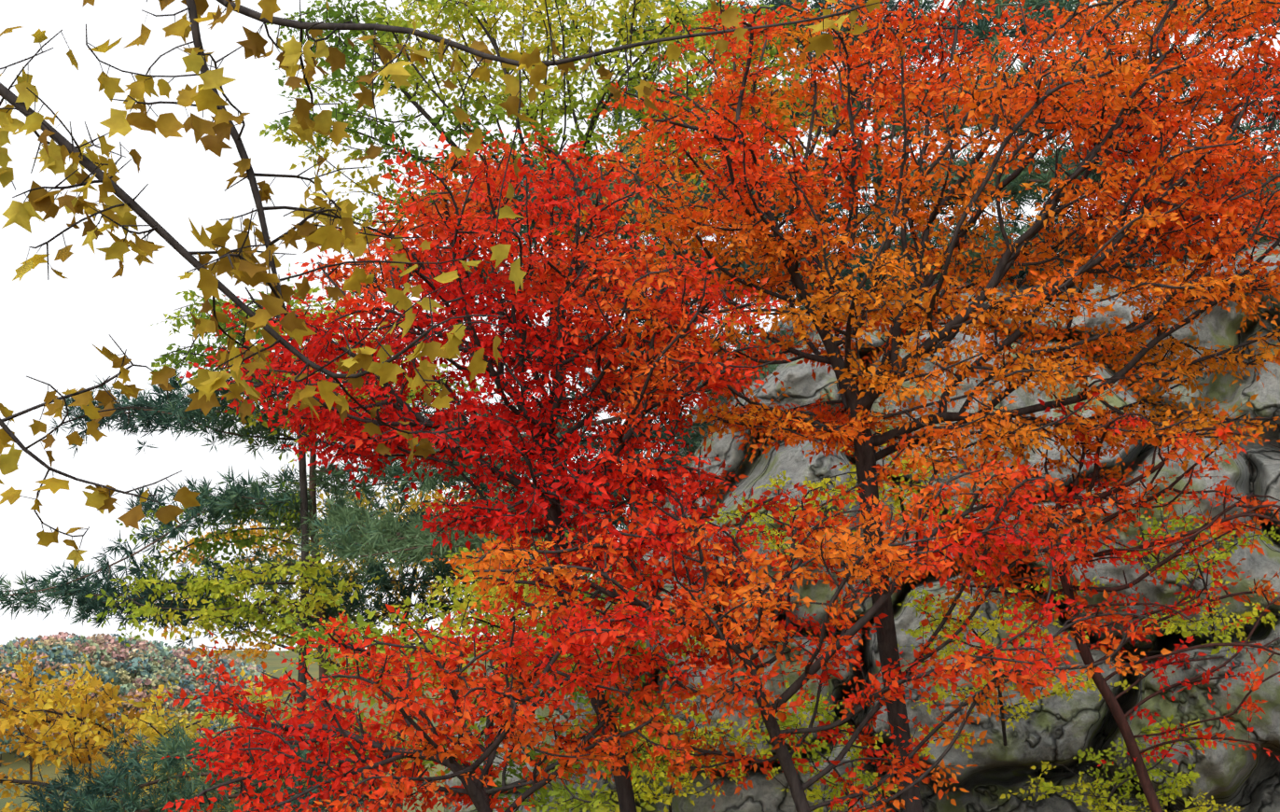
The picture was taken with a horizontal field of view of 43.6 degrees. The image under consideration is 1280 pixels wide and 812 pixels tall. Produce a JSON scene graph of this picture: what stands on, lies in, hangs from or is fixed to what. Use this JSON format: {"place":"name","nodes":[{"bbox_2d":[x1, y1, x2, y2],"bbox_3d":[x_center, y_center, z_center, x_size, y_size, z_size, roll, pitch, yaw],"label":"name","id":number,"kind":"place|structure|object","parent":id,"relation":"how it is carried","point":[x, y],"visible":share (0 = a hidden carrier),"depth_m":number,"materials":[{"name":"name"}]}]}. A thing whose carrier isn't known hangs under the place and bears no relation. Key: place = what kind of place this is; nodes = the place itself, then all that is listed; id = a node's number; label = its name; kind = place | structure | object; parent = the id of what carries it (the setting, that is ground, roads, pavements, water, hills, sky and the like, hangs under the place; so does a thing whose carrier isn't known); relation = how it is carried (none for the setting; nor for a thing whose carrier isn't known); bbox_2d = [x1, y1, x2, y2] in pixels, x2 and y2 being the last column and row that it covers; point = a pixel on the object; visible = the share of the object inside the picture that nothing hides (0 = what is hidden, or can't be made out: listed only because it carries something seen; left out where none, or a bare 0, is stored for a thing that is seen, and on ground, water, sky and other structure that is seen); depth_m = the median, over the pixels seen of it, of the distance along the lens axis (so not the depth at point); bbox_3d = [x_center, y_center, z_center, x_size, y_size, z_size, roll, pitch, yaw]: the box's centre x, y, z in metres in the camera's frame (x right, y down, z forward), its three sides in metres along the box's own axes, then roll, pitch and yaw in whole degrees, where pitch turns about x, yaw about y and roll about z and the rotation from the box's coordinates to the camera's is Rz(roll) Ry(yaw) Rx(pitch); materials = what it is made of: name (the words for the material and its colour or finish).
{"place":"outdoors","nodes":[
{"label":"outdoors","id":0,"kind":"place"},
{"bbox_2d":[0,649,493,811],"bbox_3d":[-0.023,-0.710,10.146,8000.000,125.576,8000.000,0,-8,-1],"label":"ground","id":1,"kind":"structure","parent":0,"point":[272,660],"depth_m":422.70,"materials":[{"name":"green plant"}]},
{"bbox_2d":[0,631,267,765],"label":"forest hill","id":2,"kind":"structure","parent":1,"relation":"on","point":[150,660],"depth_m":408.54,"materials":[{"name":"green plant"}]},
{"bbox_2d":[17,709,395,811],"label":"shrub","id":3,"kind":"object","parent":1,"relation":"on","point":[111,780],"visible":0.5,"depth_m":16.13,"materials":[{"name":"green plant"}]},
{"bbox_2d":[0,638,416,811],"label":"yellow tree","id":4,"kind":"object","parent":1,"relation":"on","point":[65,720],"visible":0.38,"depth_m":29.03,"materials":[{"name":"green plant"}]},
{"bbox_2d":[85,264,504,807],"bbox_3d":[-4.234,2.730,18.369,4.828,8.674,3.569,-2,-8,14],"label":"yellow green tree","id":5,"kind":"object","parent":1,"relation":"on","point":[200,583],"visible":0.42,"depth_m":18.62,"materials":[{"name":"green plant"}]},
{"bbox_2d":[0,352,659,806],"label":"pine tree","id":6,"kind":"object","parent":1,"relation":"on","point":[164,414],"visible":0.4,"depth_m":19.34,"materials":[{"name":"green plant"}]},
{"bbox_2d":[124,459,598,811],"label":"gold tree","id":7,"kind":"object","parent":1,"relation":"on","point":[264,647],"visible":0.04,"depth_m":25.86,"materials":[{"name":"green plant"}]},
{"bbox_2d":[155,584,721,811],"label":"maple tree","id":8,"kind":"object","parent":1,"relation":"on","point":[404,778],"visible":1,"depth_m":7.93,"materials":[{"name":"red plant"}]},
{"bbox_2d":[0,0,880,568],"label":"tree","id":9,"kind":"object","parent":1,"relation":"on","point":[243,263],"visible":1,"depth_m":4.09,"materials":[{"name":"yellow plant"}]},
{"bbox_2d":[179,118,791,811],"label":"red maple tree","id":10,"kind":"object","parent":1,"relation":"on","point":[560,283],"visible":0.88,"depth_m":8.64,"materials":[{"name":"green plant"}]},
{"bbox_2d":[269,526,708,811],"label":"tree","id":11,"kind":"object","parent":1,"relation":"on","point":[577,803],"visible":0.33,"depth_m":12.62,"materials":[{"name":"green plant"}]},
{"bbox_2d":[259,0,854,628],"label":"tree","id":12,"kind":"object","parent":1,"relation":"on","point":[625,30],"visible":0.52,"depth_m":17.63,"materials":[{"name":"green plant"}]},
{"bbox_2d":[290,132,926,584],"bbox_3d":[-0.040,1.276,16.672,7.300,8.217,3.862,0,-8,-1],"label":"pine tree","id":13,"kind":"object","parent":1,"relation":"on","point":[385,532],"visible":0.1,"depth_m":16.35,"materials":[{"name":"green plant"}]},
{"bbox_2d":[610,682,752,811],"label":"shrub","id":14,"kind":"object","parent":1,"relation":"on","point":[648,795],"visible":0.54,"depth_m":11.90,"materials":[{"name":"green plant"}]},
{"bbox_2d":[422,428,1172,811],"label":"maple tree","id":15,"kind":"object","parent":1,"relation":"on","point":[725,628],"visible":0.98,"depth_m":8.45,"materials":[{"name":"orange plant"}]},
{"bbox_2d":[439,218,1279,811],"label":"cliff rock","id":16,"kind":"object","parent":1,"relation":"on","point":[1057,731],"visible":0.33,"depth_m":13.67,"materials":[{"name":"stone"}]},
{"bbox_2d":[705,470,855,579],"bbox_3d":[1.101,0.952,12.502,1.178,0.860,1.189,0,-8,-1],"label":"shrub","id":17,"kind":"object","parent":16,"relation":"on","point":[772,541],"visible":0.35,"depth_m":12.48,"materials":[{"name":"green plant"}]},
{"bbox_2d":[734,677,983,811],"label":"shrub","id":18,"kind":"object","parent":16,"relation":"on","point":[814,793],"visible":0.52,"depth_m":11.93,"materials":[{"name":"green plant"}]},
{"bbox_2d":[804,427,989,540],"bbox_3d":[2.102,0.541,12.553,1.626,0.961,1.089,7,-11,-42],"label":"tree","id":19,"kind":"object","parent":16,"relation":"on","point":[897,502],"visible":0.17,"depth_m":12.48,"materials":[{"name":"green plant"}]},
{"bbox_2d":[1101,495,1279,657],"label":"tree","id":20,"kind":"object","parent":16,"relation":"on","point":[1209,619],"visible":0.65,"depth_m":12.29,"materials":[{"name":"green plant"}]},
{"bbox_2d":[603,0,1183,308],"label":"tree","id":21,"kind":"object","parent":1,"relation":"on","point":[984,23],"visible":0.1,"depth_m":20.55,"materials":[{"name":"green plant"}]},
{"bbox_2d":[557,0,1279,811],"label":"orange maple tree","id":22,"kind":"object","parent":1,"relation":"on","point":[1177,211],"visible":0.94,"depth_m":9.34,"materials":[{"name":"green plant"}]},
{"bbox_2d":[897,569,1138,745],"bbox_3d":[2.818,1.917,12.199,1.858,1.411,1.277,0,-8,-1],"label":"tree","id":23,"kind":"object","parent":1,"relation":"on","point":[1056,688],"visible":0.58,"depth_m":12.14,"materials":[{"name":"green plant"}]},
{"bbox_2d":[829,0,1279,287],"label":"tree","id":24,"kind":"object","parent":1,"relation":"on","point":[1041,178],"visible":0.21,"depth_m":18.67,"materials":[{"name":"green plant"}]},
{"bbox_2d":[907,391,1279,811],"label":"maple tree","id":25,"kind":"object","parent":1,"relation":"on","point":[1225,525],"visible":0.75,"depth_m":9.52,"materials":[{"name":"red plant"}]},
{"bbox_2d":[999,713,1244,811],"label":"shrub","id":26,"kind":"object","parent":1,"relation":"on","point":[1105,796],"visible":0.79,"depth_m":11.86,"materials":[{"name":"green plant"}]},
{"bbox_2d":[0,0,1279,651],"label":"sky","id":27,"kind":"structure","parent":0,"point":[48,328],"materials":[{"name":"white"}]}
]}

